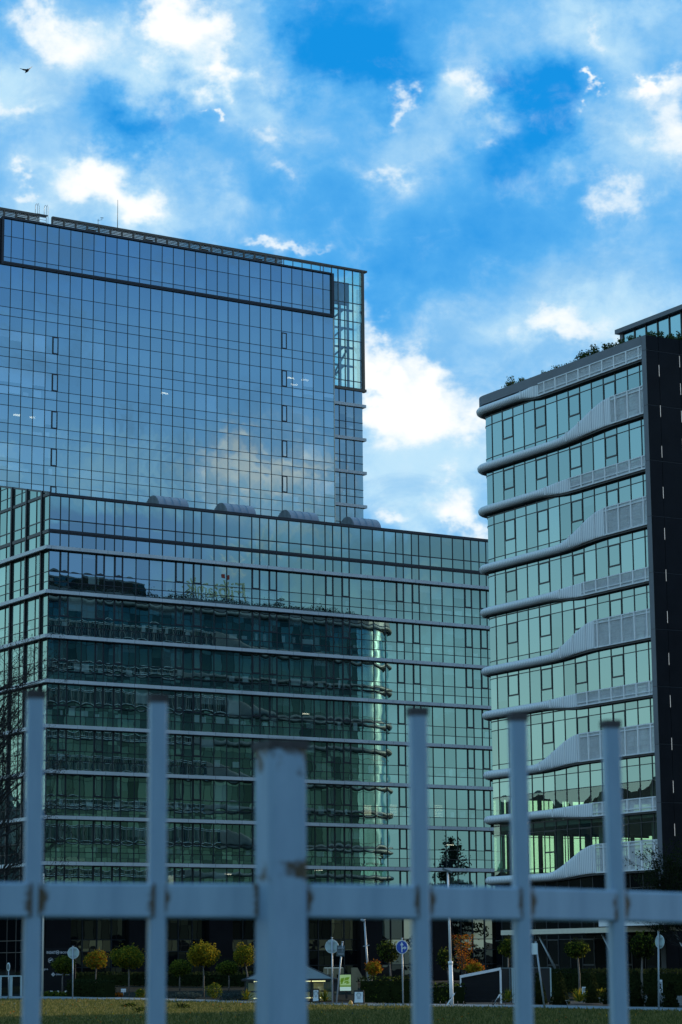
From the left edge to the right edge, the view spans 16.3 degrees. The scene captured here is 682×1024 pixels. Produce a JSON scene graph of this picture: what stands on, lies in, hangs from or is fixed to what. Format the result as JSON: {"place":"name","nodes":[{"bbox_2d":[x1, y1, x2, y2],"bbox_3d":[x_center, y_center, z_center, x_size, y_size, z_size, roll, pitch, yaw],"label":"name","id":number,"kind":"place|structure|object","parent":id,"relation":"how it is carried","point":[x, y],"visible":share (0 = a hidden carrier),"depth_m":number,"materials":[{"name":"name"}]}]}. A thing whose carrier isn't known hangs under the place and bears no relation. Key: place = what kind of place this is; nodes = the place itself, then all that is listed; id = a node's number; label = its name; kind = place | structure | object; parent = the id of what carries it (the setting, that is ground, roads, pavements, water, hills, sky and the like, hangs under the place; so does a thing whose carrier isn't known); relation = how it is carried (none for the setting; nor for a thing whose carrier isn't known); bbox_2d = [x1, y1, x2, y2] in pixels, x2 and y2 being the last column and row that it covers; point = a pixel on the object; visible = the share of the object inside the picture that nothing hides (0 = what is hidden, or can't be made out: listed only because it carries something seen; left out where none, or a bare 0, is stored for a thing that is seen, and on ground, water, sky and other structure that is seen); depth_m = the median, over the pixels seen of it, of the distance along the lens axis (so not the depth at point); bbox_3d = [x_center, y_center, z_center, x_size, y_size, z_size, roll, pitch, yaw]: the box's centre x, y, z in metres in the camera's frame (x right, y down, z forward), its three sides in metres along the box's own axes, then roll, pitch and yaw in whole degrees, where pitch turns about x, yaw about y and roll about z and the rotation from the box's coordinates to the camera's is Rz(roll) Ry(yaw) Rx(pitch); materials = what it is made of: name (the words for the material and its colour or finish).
{"place":"outdoors","nodes":[
{"label":"outdoors","id":0,"kind":"place"},
{"bbox_2d":[41,948,75,990],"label":"name wall","id":1,"kind":"structure","parent":0,"point":[52,979],"depth_m":173.60,"materials":[{"name":"black stone"}]},
{"bbox_2d":[323,967,343,992],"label":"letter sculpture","id":2,"kind":"object","parent":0,"point":[327,970],"visible":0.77,"depth_m":147.30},
{"bbox_2d":[0,997,681,1023],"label":"lawn","id":3,"kind":"structure","parent":0,"point":[139,1012],"depth_m":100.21,"materials":[{"name":"plant"}]},
{"bbox_2d":[0,624,87,881],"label":"bare tree","id":4,"kind":"object","parent":3,"relation":"on","point":[4,722],"visible":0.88,"depth_m":70.26,"materials":[{"name":"brown plant"}]},
{"bbox_2d":[0,689,681,1023],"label":"metal fence","id":5,"kind":"object","parent":3,"relation":"on","point":[281,900],"visible":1,"depth_m":3.74,"materials":[{"name":"metal"}]},
{"bbox_2d":[532,942,544,1007],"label":"road sign","id":6,"kind":"object","parent":3,"relation":"on","point":[535,948],"visible":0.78,"depth_m":94.56,"materials":[{"name":"grey metal"}]},
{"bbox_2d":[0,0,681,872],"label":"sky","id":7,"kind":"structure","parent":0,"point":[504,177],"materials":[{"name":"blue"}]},
{"bbox_2d":[351,968,370,993],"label":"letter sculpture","id":8,"kind":"object","parent":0,"point":[356,975],"visible":0.45,"depth_m":145.26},
{"bbox_2d":[307,980,681,1007],"bbox_3d":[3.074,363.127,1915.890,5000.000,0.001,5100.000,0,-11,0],"label":"ground","id":9,"kind":"structure","parent":0,"point":[573,1003],"depth_m":111.78,"materials":[{"name":"grey concrete"}]},
{"bbox_2d":[0,203,366,522],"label":"office tower","id":10,"kind":"structure","parent":9,"relation":"on","point":[141,369],"depth_m":285.89,"materials":[{"name":"blue glass"}]},
{"bbox_2d":[0,486,506,980],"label":"office block","id":11,"kind":"structure","parent":9,"relation":"on","point":[234,630],"depth_m":237.51,"materials":[{"name":"teal glass"}]},
{"bbox_2d":[0,918,44,975],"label":"lobby window","id":12,"kind":"structure","parent":11,"relation":"in","point":[11,929],"depth_m":227.07,"materials":[{"name":"black glass"}]},
{"bbox_2d":[56,820,65,841],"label":"window","id":13,"kind":"structure","parent":11,"relation":"in","point":[61,834],"depth_m":224.04,"materials":[{"name":"glass"}]},
{"bbox_2d":[57,774,65,795],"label":"window","id":14,"kind":"structure","parent":11,"relation":"in","point":[61,784],"depth_m":224.81,"materials":[{"name":"glass"}]},
{"bbox_2d":[58,684,66,705],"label":"window","id":15,"kind":"structure","parent":11,"relation":"in","point":[62,688],"depth_m":226.40,"materials":[{"name":"glass"}]},
{"bbox_2d":[58,729,66,750],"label":"window","id":16,"kind":"structure","parent":11,"relation":"in","point":[62,733],"depth_m":225.63,"materials":[{"name":"glass"}]},
{"bbox_2d":[59,595,67,616],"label":"window","id":17,"kind":"structure","parent":11,"relation":"in","point":[63,609],"depth_m":227.96,"materials":[{"name":"glass"}]},
{"bbox_2d":[59,639,67,660],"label":"window","id":18,"kind":"structure","parent":11,"relation":"in","point":[63,649],"depth_m":227.24,"materials":[{"name":"glass"}]},
{"bbox_2d":[60,551,68,572],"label":"window","id":19,"kind":"structure","parent":11,"relation":"in","point":[64,556],"depth_m":228.79,"materials":[{"name":"glass"}]},
{"bbox_2d":[93,821,101,842],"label":"window","id":20,"kind":"structure","parent":11,"relation":"in","point":[97,825],"depth_m":226.07,"materials":[{"name":"glass"}]},
{"bbox_2d":[94,731,102,752],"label":"window","id":21,"kind":"structure","parent":11,"relation":"in","point":[98,735],"depth_m":227.62,"materials":[{"name":"glass"}]},
{"bbox_2d":[94,776,102,796],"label":"window","id":22,"kind":"structure","parent":11,"relation":"in","point":[98,780],"depth_m":226.85,"materials":[{"name":"glass"}]},
{"bbox_2d":[71,918,125,974],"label":"lobby window","id":23,"kind":"structure","parent":11,"relation":"in","point":[88,935],"depth_m":225.08,"materials":[{"name":"black glass"}]},
{"bbox_2d":[95,642,103,663],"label":"window","id":24,"kind":"structure","parent":11,"relation":"in","point":[99,646],"depth_m":229.24,"materials":[{"name":"glass"}]},
{"bbox_2d":[95,686,103,707],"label":"window","id":25,"kind":"structure","parent":11,"relation":"in","point":[98,690],"depth_m":228.46,"materials":[{"name":"glass"}]},
{"bbox_2d":[96,598,103,619],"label":"window","id":26,"kind":"structure","parent":11,"relation":"in","point":[99,601],"depth_m":230.03,"materials":[{"name":"glass"}]},
{"bbox_2d":[96,554,104,575],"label":"window","id":27,"kind":"structure","parent":11,"relation":"in","point":[100,559],"depth_m":230.81,"materials":[{"name":"glass"}]},
{"bbox_2d":[112,776,120,797],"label":"window","id":28,"kind":"structure","parent":11,"relation":"in","point":[116,790],"depth_m":227.90,"materials":[{"name":"glass"}]},
{"bbox_2d":[112,821,120,842],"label":"window","id":29,"kind":"structure","parent":11,"relation":"in","point":[116,826],"depth_m":227.12,"materials":[{"name":"glass"}]},
{"bbox_2d":[113,687,121,708],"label":"window","id":30,"kind":"structure","parent":11,"relation":"in","point":[117,692],"depth_m":229.47,"materials":[{"name":"glass"}]},
{"bbox_2d":[113,732,121,752],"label":"window","id":31,"kind":"structure","parent":11,"relation":"in","point":[117,736],"depth_m":228.74,"materials":[{"name":"glass"}]},
{"bbox_2d":[114,643,121,664],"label":"window","id":32,"kind":"structure","parent":11,"relation":"in","point":[117,647],"depth_m":230.31,"materials":[{"name":"glass"}]},
{"bbox_2d":[114,556,122,576],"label":"window","id":33,"kind":"structure","parent":11,"relation":"in","point":[118,560],"depth_m":231.89,"materials":[{"name":"glass"}]},
{"bbox_2d":[114,600,122,620],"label":"window","id":34,"kind":"structure","parent":11,"relation":"in","point":[118,604],"depth_m":231.10,"materials":[{"name":"glass"}]},
{"bbox_2d":[174,823,182,843],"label":"window","id":35,"kind":"structure","parent":11,"relation":"in","point":[178,827],"depth_m":230.70,"materials":[{"name":"glass"}]},
{"bbox_2d":[175,735,182,755],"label":"window","id":36,"kind":"structure","parent":11,"relation":"in","point":[178,738],"depth_m":232.28,"materials":[{"name":"glass"}]},
{"bbox_2d":[175,779,182,799],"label":"window","id":37,"kind":"structure","parent":11,"relation":"in","point":[178,782],"depth_m":231.49,"materials":[{"name":"glass"}]},
{"bbox_2d":[175,605,183,625],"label":"window","id":38,"kind":"structure","parent":11,"relation":"in","point":[179,609],"depth_m":234.68,"materials":[{"name":"glass"}]},
{"bbox_2d":[175,648,183,668],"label":"window","id":39,"kind":"structure","parent":11,"relation":"in","point":[179,652],"depth_m":233.88,"materials":[{"name":"glass"}]},
{"bbox_2d":[175,691,183,711],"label":"window","id":40,"kind":"structure","parent":11,"relation":"in","point":[178,694],"depth_m":233.08,"materials":[{"name":"glass"}]},
{"bbox_2d":[176,562,183,582],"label":"window","id":41,"kind":"structure","parent":11,"relation":"in","point":[179,565],"depth_m":235.48,"materials":[{"name":"glass"}]},
{"bbox_2d":[166,918,205,973],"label":"lobby window","id":42,"kind":"structure","parent":11,"relation":"in","point":[181,933],"depth_m":229.91,"materials":[{"name":"black glass"}]},
{"bbox_2d":[193,649,200,669],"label":"window","id":43,"kind":"structure","parent":11,"relation":"in","point":[196,652],"depth_m":234.91,"materials":[{"name":"glass"}]},
{"bbox_2d":[193,692,200,712],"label":"window","id":44,"kind":"structure","parent":11,"relation":"in","point":[196,696],"depth_m":234.11,"materials":[{"name":"glass"}]},
{"bbox_2d":[193,736,200,756],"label":"window","id":45,"kind":"structure","parent":11,"relation":"in","point":[196,739],"depth_m":233.36,"materials":[{"name":"glass"}]},
{"bbox_2d":[193,779,200,800],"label":"window","id":46,"kind":"structure","parent":11,"relation":"in","point":[196,783],"depth_m":232.57,"materials":[{"name":"glass"}]},
{"bbox_2d":[193,824,200,844],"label":"window","id":47,"kind":"structure","parent":11,"relation":"in","point":[196,827],"depth_m":231.77,"materials":[{"name":"glass"}]},
{"bbox_2d":[193,563,201,583],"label":"window","id":48,"kind":"structure","parent":11,"relation":"in","point":[197,568],"depth_m":236.52,"materials":[{"name":"glass"}]},
{"bbox_2d":[193,606,201,626],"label":"window","id":49,"kind":"structure","parent":11,"relation":"in","point":[197,611],"depth_m":235.71,"materials":[{"name":"glass"}]},
{"bbox_2d":[233,918,254,974],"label":"lobby window","id":50,"kind":"structure","parent":11,"relation":"in","point":[243,928],"depth_m":233.59,"materials":[{"name":"black glass"}]},
{"bbox_2d":[252,569,259,589],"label":"window","id":51,"kind":"structure","parent":11,"relation":"in","point":[255,572],"depth_m":240.07,"materials":[{"name":"glass"}]},
{"bbox_2d":[252,611,259,631],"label":"window","id":52,"kind":"structure","parent":11,"relation":"in","point":[255,614],"depth_m":239.31,"materials":[{"name":"glass"}]},
{"bbox_2d":[252,653,259,673],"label":"window","id":53,"kind":"structure","parent":11,"relation":"in","point":[255,657],"depth_m":238.49,"materials":[{"name":"glass"}]},
{"bbox_2d":[252,696,259,716],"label":"window","id":54,"kind":"structure","parent":11,"relation":"in","point":[255,699],"depth_m":237.68,"materials":[{"name":"glass"}]},
{"bbox_2d":[269,612,276,632],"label":"window","id":55,"kind":"structure","parent":11,"relation":"in","point":[272,616],"depth_m":240.36,"materials":[{"name":"glass"}]},
{"bbox_2d":[269,654,276,674],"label":"window","id":56,"kind":"structure","parent":11,"relation":"in","point":[272,658],"depth_m":239.54,"materials":[{"name":"glass"}]},
{"bbox_2d":[270,697,277,717],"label":"window","id":57,"kind":"structure","parent":11,"relation":"in","point":[273,700],"depth_m":238.78,"materials":[{"name":"glass"}]},
{"bbox_2d":[327,742,334,762],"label":"window","id":58,"kind":"structure","parent":11,"relation":"in","point":[330,746],"depth_m":241.60,"materials":[{"name":"glass"}]},
{"bbox_2d":[327,785,334,804],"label":"window","id":59,"kind":"structure","parent":11,"relation":"in","point":[330,788],"depth_m":240.77,"materials":[{"name":"glass"}]},
{"bbox_2d":[309,919,356,979],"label":"lobby window","id":60,"kind":"structure","parent":11,"relation":"in","point":[321,931],"depth_m":238.90,"materials":[{"name":"black glass"}]},
{"bbox_2d":[344,785,351,805],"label":"window","id":61,"kind":"structure","parent":11,"relation":"in","point":[347,788],"depth_m":241.83,"materials":[{"name":"glass"}]},
{"bbox_2d":[344,828,351,847],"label":"window","id":62,"kind":"structure","parent":11,"relation":"in","point":[347,831],"depth_m":241.07,"materials":[{"name":"glass"}]},
{"bbox_2d":[382,919,410,979],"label":"lobby window","id":63,"kind":"structure","parent":11,"relation":"in","point":[393,930],"depth_m":243.02,"materials":[{"name":"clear glass"}]},
{"bbox_2d":[400,871,492,886],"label":"lower windows","id":64,"kind":"structure","parent":11,"relation":"in","point":[403,874],"depth_m":248.35,"materials":[{"name":"glass"}]},
{"bbox_2d":[452,920,496,978],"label":"lobby window","id":65,"kind":"structure","parent":11,"relation":"in","point":[483,944],"depth_m":248.41,"materials":[{"name":"black glass"}]},
{"bbox_2d":[0,996,681,1010],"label":"footpath","id":66,"kind":"structure","parent":9,"relation":"on","point":[468,1005],"depth_m":103.19,"materials":[{"name":"concrete"}]},
{"bbox_2d":[0,975,21,995],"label":"glass balustrade","id":67,"kind":"object","parent":66,"relation":"on","point":[15,985],"visible":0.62,"depth_m":142.60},
{"bbox_2d":[325,937,337,1002],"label":"road sign","id":68,"kind":"object","parent":66,"relation":"on","point":[331,945],"visible":0.99,"depth_m":107.28,"materials":[{"name":"metal"}]},
{"bbox_2d":[396,938,407,1003],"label":"road sign","id":69,"kind":"object","parent":66,"relation":"on","point":[402,947],"visible":0.97,"depth_m":105.28,"materials":[{"name":"blue metal"}]},
{"bbox_2d":[442,868,453,1004],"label":"street lamp","id":70,"kind":"object","parent":66,"relation":"on","point":[450,962],"visible":0.82,"depth_m":101.87,"materials":[{"name":"grey metal"}]},
{"bbox_2d":[624,834,681,947],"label":"bare tree","id":71,"kind":"object","parent":66,"relation":"on","point":[669,882],"visible":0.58,"depth_m":90.63,"materials":[{"name":"brown plant"}]},
{"bbox_2d":[655,932,664,1009],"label":"road sign","id":72,"kind":"object","parent":66,"relation":"on","point":[659,941],"visible":0.98,"depth_m":89.77,"materials":[{"name":"grey metal"}]},
{"bbox_2d":[43,982,681,1000],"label":"planted bed","id":73,"kind":"object","parent":9,"relation":"on","point":[171,990],"depth_m":168.06,"materials":[{"name":"green plant"}]},
{"bbox_2d":[41,874,43,996],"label":"flag pole","id":74,"kind":"object","parent":73,"relation":"on","point":[42,954],"visible":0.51,"depth_m":138.47,"materials":[{"name":"grey metal"}]},
{"bbox_2d":[50,954,75,991],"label":"globe tree","id":75,"kind":"object","parent":73,"relation":"on","point":[63,963],"visible":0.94,"depth_m":151.16,"materials":[{"name":"green plant"}]},
{"bbox_2d":[64,978,117,996],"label":"hedge","id":76,"kind":"object","parent":73,"relation":"on","point":[98,988],"visible":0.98,"depth_m":136.24,"materials":[{"name":"green plant"}]},
{"bbox_2d":[83,949,106,982],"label":"globe tree","id":77,"kind":"object","parent":73,"relation":"on","point":[93,959],"visible":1,"depth_m":170.61,"materials":[{"name":"yellow plant"}]},
{"bbox_2d":[109,943,145,995],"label":"globe tree","id":78,"kind":"object","parent":73,"relation":"on","point":[130,956],"visible":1,"depth_m":143.71,"materials":[{"name":"green plant"}]},
{"bbox_2d":[15,970,255,986],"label":"hedge","id":79,"kind":"object","parent":73,"relation":"on","point":[189,979],"visible":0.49,"depth_m":201.43,"materials":[{"name":"green plant"}]},
{"bbox_2d":[168,959,192,991],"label":"globe tree","id":80,"kind":"object","parent":73,"relation":"on","point":[181,967],"visible":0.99,"depth_m":160.22,"materials":[{"name":"green plant"}]},
{"bbox_2d":[170,991,201,998],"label":"shrub","id":81,"kind":"object","parent":73,"relation":"on","point":[190,996],"visible":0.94,"depth_m":127.99,"materials":[{"name":"green plant"}]},
{"bbox_2d":[186,939,221,996],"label":"globe tree","id":82,"kind":"object","parent":73,"relation":"on","point":[203,954],"visible":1,"depth_m":135.37,"materials":[{"name":"green plant"}]},
{"bbox_2d":[215,958,239,990],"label":"globe tree","id":83,"kind":"object","parent":73,"relation":"on","point":[230,966],"visible":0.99,"depth_m":161.75,"materials":[{"name":"green plant"}]},
{"bbox_2d":[233,941,254,976],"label":"globe tree","id":84,"kind":"object","parent":73,"relation":"on","point":[242,954],"visible":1,"depth_m":136.73,"materials":[{"name":"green plant"}]},
{"bbox_2d":[241,966,336,1000],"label":"glass pavilion","id":85,"kind":"structure","parent":73,"relation":"on","point":[317,978],"depth_m":120.25,"materials":[{"name":"black paint"}]},
{"bbox_2d":[339,974,351,998],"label":"poster case","id":86,"kind":"object","parent":73,"relation":"on","point":[345,983],"visible":0.96,"depth_m":125.56,"materials":[{"name":"black paint"}]},
{"bbox_2d":[376,940,399,975],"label":"globe tree","id":87,"kind":"object","parent":73,"relation":"on","point":[386,952],"visible":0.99,"depth_m":133.31,"materials":[{"name":"green plant"}]},
{"bbox_2d":[436,947,453,983],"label":"globe tree","id":88,"kind":"object","parent":73,"relation":"on","point":[443,959],"visible":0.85,"depth_m":138.13,"materials":[{"name":"green plant"}]},
{"bbox_2d":[451,934,474,974],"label":"autumn tree","id":89,"kind":"object","parent":73,"relation":"on","point":[461,962],"visible":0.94,"depth_m":128.59,"materials":[{"name":"orange plant"}]},
{"bbox_2d":[464,960,487,973],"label":"bush","id":90,"kind":"object","parent":73,"relation":"on","point":[473,967],"visible":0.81,"depth_m":124.48,"materials":[{"name":"yellow plant"}]},
{"bbox_2d":[496,935,512,967],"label":"globe tree","id":91,"kind":"object","parent":73,"relation":"on","point":[506,948],"visible":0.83,"depth_m":123.73,"materials":[{"name":"green plant"}]},
{"bbox_2d":[551,967,681,995],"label":"hedge","id":92,"kind":"object","parent":73,"relation":"on","point":[571,979],"visible":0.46,"depth_m":136.63,"materials":[{"name":"green plant"}]},
{"bbox_2d":[364,958,383,980],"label":"globe tree","id":93,"kind":"object","parent":9,"relation":"on","point":[372,968],"visible":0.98,"depth_m":116.58,"materials":[{"name":"yellow plant"}]},
{"bbox_2d":[356,974,411,1003],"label":"hedge","id":94,"kind":"object","parent":9,"relation":"on","point":[383,991],"visible":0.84,"depth_m":111.01,"materials":[{"name":"green plant"}]},
{"bbox_2d":[431,980,466,1003],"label":"hedge","id":95,"kind":"object","parent":9,"relation":"on","point":[440,995],"visible":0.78,"depth_m":107.45,"materials":[{"name":"green plant"}]},
{"bbox_2d":[460,967,551,1003],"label":"ventilation shaft","id":96,"kind":"object","parent":9,"relation":"on","point":[490,985],"visible":0.65,"depth_m":108.98,"materials":[{"name":"black paint"}]},
{"bbox_2d":[533,972,547,1004],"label":"clipped cone","id":97,"kind":"object","parent":9,"relation":"on","point":[537,997],"visible":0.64,"depth_m":104.55,"materials":[{"name":"green plant"}]},
{"bbox_2d":[549,971,570,1004],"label":"clipped cone","id":98,"kind":"object","parent":9,"relation":"on","point":[559,996],"visible":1,"depth_m":103.35,"materials":[{"name":"green plant"}]},
{"bbox_2d":[563,937,590,992],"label":"globe tree","id":99,"kind":"object","parent":9,"relation":"on","point":[577,949],"visible":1,"depth_m":109.00,"materials":[{"name":"green plant"}]},
{"bbox_2d":[476,304,681,972],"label":"curved office building","id":100,"kind":"structure","parent":9,"relation":"on","point":[580,469],"depth_m":176.65,"materials":[{"name":"teal glass"}]},
{"bbox_2d":[583,972,600,1002],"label":"clipped cone","id":101,"kind":"object","parent":9,"relation":"on","point":[593,994],"visible":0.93,"depth_m":106.76,"materials":[{"name":"green plant"}]},
{"bbox_2d":[600,971,608,1004],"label":"clipped cone","id":102,"kind":"object","parent":9,"relation":"on","point":[604,999],"visible":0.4,"depth_m":103.19,"materials":[{"name":"green plant"}]},
{"bbox_2d":[628,970,646,1006],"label":"clipped cone","id":103,"kind":"object","parent":9,"relation":"on","point":[635,998],"visible":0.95,"depth_m":98.17,"materials":[{"name":"green plant"}]},
{"bbox_2d":[629,930,655,997],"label":"globe tree","id":104,"kind":"object","parent":9,"relation":"on","point":[642,946],"visible":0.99,"depth_m":101.30,"materials":[{"name":"green plant"}]},
{"bbox_2d":[641,967,664,1006],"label":"clipped cone","id":105,"kind":"object","parent":9,"relation":"on","point":[652,997],"visible":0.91,"depth_m":97.88,"materials":[{"name":"green plant"}]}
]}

